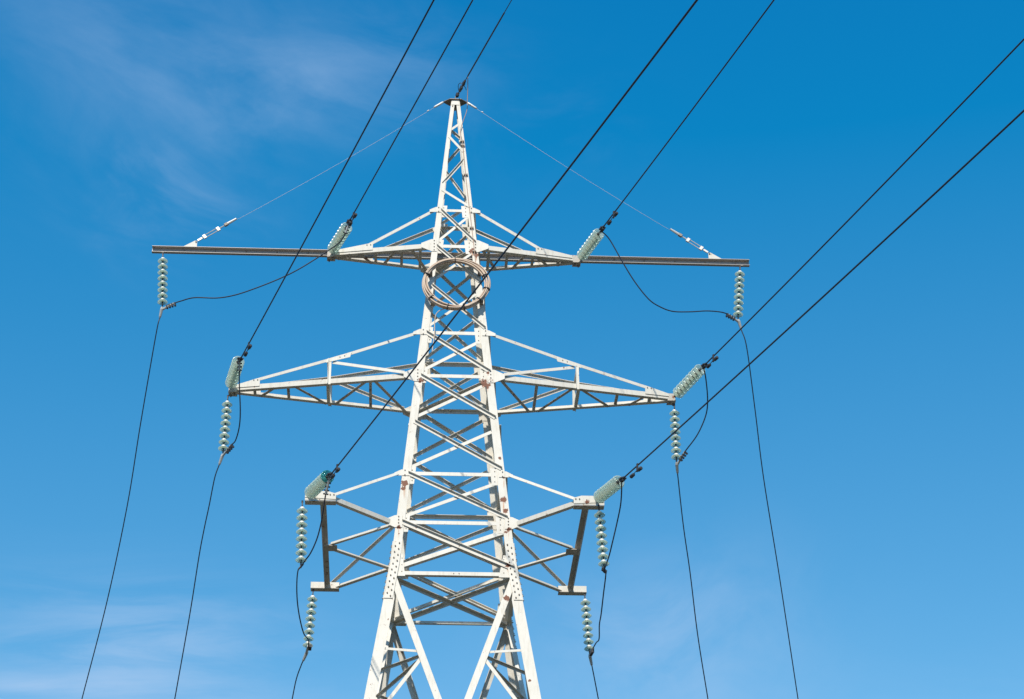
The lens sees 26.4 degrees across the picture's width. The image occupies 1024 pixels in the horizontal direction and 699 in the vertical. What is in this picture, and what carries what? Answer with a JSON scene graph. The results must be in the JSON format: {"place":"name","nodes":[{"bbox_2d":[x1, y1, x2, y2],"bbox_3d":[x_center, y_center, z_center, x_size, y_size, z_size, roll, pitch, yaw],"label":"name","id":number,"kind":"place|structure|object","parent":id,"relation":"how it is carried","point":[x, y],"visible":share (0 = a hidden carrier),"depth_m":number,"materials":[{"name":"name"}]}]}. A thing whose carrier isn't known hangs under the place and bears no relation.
{"place":"outdoors","nodes":[
{"label":"outdoors","id":0,"kind":"place"},
{"bbox_2d":[0,0,1023,698],"label":"sky","id":1,"kind":"structure","parent":0,"point":[890,415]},
{"bbox_3d":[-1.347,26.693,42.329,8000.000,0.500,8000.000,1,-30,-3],"label":"ground","id":2,"kind":"structure","parent":0,"visible":0},
{"bbox_2d":[152,97,749,698],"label":"pylon","id":3,"kind":"object","parent":2,"relation":"on","point":[504,575],"visible":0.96,"depth_m":56.48,"materials":[{"name":"white metal"}]},
{"bbox_2d":[157,252,167,304],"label":"insulator string","id":4,"kind":"object","parent":3,"relation":"hanging from","point":[162,290],"visible":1,"depth_m":58.24,"materials":[{"name":"white glass"}]},
{"bbox_2d":[81,302,175,698],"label":"drop wire","id":5,"kind":"object","parent":4,"relation":"hanging from","point":[162,308],"visible":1,"depth_m":58.13,"materials":[{"name":"metal"}]},
{"bbox_2d":[218,395,231,451],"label":"insulator string","id":6,"kind":"object","parent":3,"relation":"hanging from","point":[225,422],"visible":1,"depth_m":56.21,"materials":[{"name":"white glass"}]},
{"bbox_2d":[174,444,233,698],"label":"drop wire","id":7,"kind":"object","parent":6,"relation":"hanging from","point":[229,448],"visible":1,"depth_m":55.96,"materials":[{"name":"metal"}]},
{"bbox_2d":[225,356,244,388],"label":"insulator string","id":8,"kind":"object","parent":3,"relation":"hanging from","point":[232,380],"visible":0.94,"depth_m":55.86,"materials":[{"name":"green glass"}]},
{"bbox_2d":[237,0,434,361],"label":"conductor","id":9,"kind":"object","parent":8,"relation":"attached to","point":[245,354],"visible":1,"depth_m":46.73,"materials":[{"name":"metal"}]},
{"bbox_2d":[232,362,241,444],"bbox_3d":[-6.994,1.439,55.499,0.263,1.703,1.748,6,-31,-11],"label":"jumper cable","id":10,"kind":"object","parent":9,"relation":"hanging from","point":[239,366],"visible":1,"depth_m":55.27,"materials":[{"name":"metal"}]},
{"bbox_2d":[295,500,307,562],"bbox_3d":[-5.001,4.330,51.946,0.273,1.632,0.273,0,-30,-3],"label":"insulator string","id":11,"kind":"object","parent":3,"relation":"hanging from","point":[301,538],"visible":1,"depth_m":51.88,"materials":[{"name":"white glass"}]},
{"bbox_2d":[303,589,317,647],"bbox_3d":[-5.208,6.955,56.454,0.273,1.632,0.273,4,-30,-1],"label":"insulator string","id":12,"kind":"object","parent":3,"relation":"hanging from","point":[310,612],"visible":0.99,"depth_m":56.41,"materials":[{"name":"white glass"}]},
{"bbox_2d":[292,644,311,698],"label":"drop wire","id":13,"kind":"object","parent":12,"relation":"hanging from","point":[308,648],"visible":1,"depth_m":56.01,"materials":[{"name":"metal"}]},
{"bbox_2d":[305,470,333,498],"bbox_3d":[-4.600,3.230,51.735,0.324,0.324,1.632,11,-24,-19],"label":"insulator string","id":14,"kind":"object","parent":3,"relation":"hanging from","point":[315,487],"visible":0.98,"depth_m":51.51,"materials":[{"name":"green glass"}]},
{"bbox_2d":[327,0,697,478],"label":"conductor","id":15,"kind":"object","parent":14,"relation":"attached to","point":[331,475],"visible":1,"depth_m":38.42,"materials":[{"name":"metal"}]},
{"bbox_2d":[296,477,331,645],"bbox_3d":[-5.006,5.367,53.327,0.613,1.721,6.871,4,-30,-8],"label":"jumper cable","id":16,"kind":"object","parent":15,"relation":"attached to","point":[327,486],"visible":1,"depth_m":51.13,"materials":[{"name":"metal"}]},
{"bbox_2d":[197,102,443,241],"bbox_3d":[-5.214,-4.965,60.357,6.616,4.895,0.084,1,-30,-3],"label":"stay wire","id":17,"kind":"object","parent":3,"relation":"attached to","point":[218,229],"visible":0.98,"depth_m":59.32,"materials":[{"name":"metal"}]},
{"bbox_2d":[327,222,351,253],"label":"insulator string","id":18,"kind":"object","parent":3,"relation":"hanging from","point":[337,237],"visible":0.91,"depth_m":58.12,"materials":[{"name":"glass"}]},
{"bbox_2d":[346,0,472,225],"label":"conductor","id":19,"kind":"object","parent":18,"relation":"attached to","point":[349,222],"visible":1,"depth_m":53.04,"materials":[{"name":"metal"}]},
{"bbox_2d":[175,225,349,302],"bbox_3d":[-6.688,-2.193,57.691,5.078,1.666,0.191,-8,-31,14],"label":"jumper cable","id":20,"kind":"object","parent":19,"relation":"attached to","point":[346,229],"visible":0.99,"depth_m":57.40,"materials":[{"name":"metal"}]},
{"bbox_2d":[422,257,490,351],"bbox_3d":[-1.467,-1.177,57.342,1.819,3.013,0.442,1,-30,-3],"label":"cable coil","id":21,"kind":"object","parent":3,"relation":"attached to","point":[477,267],"visible":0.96,"depth_m":57.50,"materials":[{"name":"metal"}]},
{"bbox_2d":[460,78,475,261],"bbox_3d":[-1.191,-4.846,59.997,0.204,6.394,0.628,19,-35,-30],"label":"optical lead","id":22,"kind":"object","parent":3,"relation":"attached to","point":[465,175],"visible":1,"depth_m":60.08,"materials":[{"name":"metal"}]},
{"bbox_2d":[455,0,511,97],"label":"earth wire","id":23,"kind":"object","parent":3,"relation":"attached to","point":[460,88],"visible":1,"depth_m":60.15,"materials":[{"name":"metal"}]},
{"bbox_2d":[580,593,594,650],"bbox_3d":[1.950,7.085,56.773,0.273,1.632,0.273,-2,-30,-4],"label":"insulator string","id":24,"kind":"object","parent":3,"relation":"hanging from","point":[587,622],"visible":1,"depth_m":56.72,"materials":[{"name":"white glass"}]},
{"bbox_2d":[588,649,598,698],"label":"drop wire","id":25,"kind":"object","parent":24,"relation":"hanging from","point":[591,652],"visible":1,"depth_m":56.32,"materials":[{"name":"metal"}]},
{"bbox_2d":[468,102,708,252],"bbox_3d":[2.046,-4.813,60.716,6.616,4.895,0.084,1,-30,-3],"label":"stay wire","id":26,"kind":"object","parent":3,"relation":"attached to","point":[680,235],"visible":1,"depth_m":59.93,"materials":[{"name":"metal"}]},
{"bbox_2d":[577,229,603,260],"bbox_3d":[2.070,-2.767,58.635,0.324,0.324,1.632,9,-26,-15],"label":"insulator string","id":27,"kind":"object","parent":3,"relation":"hanging from","point":[590,244],"visible":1,"depth_m":58.42,"materials":[{"name":"green glass"}]},
{"bbox_2d":[599,0,773,233],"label":"conductor","id":28,"kind":"object","parent":27,"relation":"attached to","point":[608,222],"visible":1,"depth_m":53.38,"materials":[{"name":"metal"}]},
{"bbox_2d":[602,232,733,316],"bbox_3d":[4.151,-1.863,58.118,4.032,1.891,0.142,14,-33,-23],"label":"jumper cable","id":29,"kind":"object","parent":28,"relation":"hanging from","point":[646,296],"visible":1,"depth_m":57.73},
{"bbox_2d":[594,504,609,566],"bbox_3d":[2.137,4.449,52.247,0.273,1.632,0.273,-1,-30,-4],"label":"insulator string","id":30,"kind":"object","parent":3,"relation":"hanging from","point":[602,549],"visible":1,"depth_m":52.18,"materials":[{"name":"white glass"}]},
{"bbox_2d":[594,476,624,502],"bbox_3d":[2.269,3.357,51.973,0.324,0.324,1.632,9,-21,-15],"label":"insulator string","id":31,"kind":"object","parent":3,"relation":"hanging from","point":[607,490],"visible":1,"depth_m":51.73,"materials":[{"name":"green glass"}]},
{"bbox_2d":[618,110,1023,482],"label":"conductor","id":32,"kind":"object","parent":31,"relation":"attached to","point":[624,478],"visible":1,"depth_m":41.73,"materials":[{"name":"metal"}]},
{"bbox_2d":[592,482,621,648],"bbox_3d":[2.224,5.540,53.622,0.407,1.731,6.908,1,-30,-3],"label":"jumper cable","id":33,"kind":"object","parent":32,"relation":"attached to","point":[604,570],"visible":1,"depth_m":51.70,"materials":[{"name":"metal"}]},
{"bbox_2d":[669,404,680,459],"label":"insulator string","id":34,"kind":"object","parent":3,"relation":"hanging from","point":[675,425],"visible":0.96,"depth_m":56.79,"materials":[{"name":"green glass"}]},
{"bbox_2d":[675,451,707,698],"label":"drop wire","id":35,"kind":"object","parent":34,"relation":"hanging from","point":[678,462],"visible":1,"depth_m":56.71,"materials":[{"name":"metal"}]},
{"bbox_2d":[673,364,703,397],"bbox_3d":[4.548,0.875,56.663,0.324,0.324,1.632,11,-32,-19],"label":"insulator string","id":36,"kind":"object","parent":3,"relation":"hanging from","point":[688,382],"visible":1,"depth_m":56.49,"materials":[{"name":"green glass"}]},
{"bbox_2d":[700,38,1023,369],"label":"conductor","id":37,"kind":"object","parent":36,"relation":"attached to","point":[704,365],"visible":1,"depth_m":48.30,"materials":[{"name":"metal"}]},
{"bbox_2d":[679,369,707,457],"bbox_3d":[4.789,1.667,56.161,0.401,1.780,1.747,10,-32,-17],"label":"jumper cable","id":38,"kind":"object","parent":37,"relation":"attached to","point":[705,414],"visible":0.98,"depth_m":56.15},
{"bbox_2d":[733,265,744,317],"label":"insulator string","id":39,"kind":"object","parent":3,"relation":"hanging from","point":[739,291],"visible":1,"depth_m":59.01,"materials":[{"name":"green glass"}]},
{"bbox_2d":[726,313,798,698],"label":"drop wire","id":40,"kind":"object","parent":39,"relation":"hanging from","point":[731,317],"visible":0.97,"depth_m":58.91,"materials":[{"name":"metal"}]}
]}

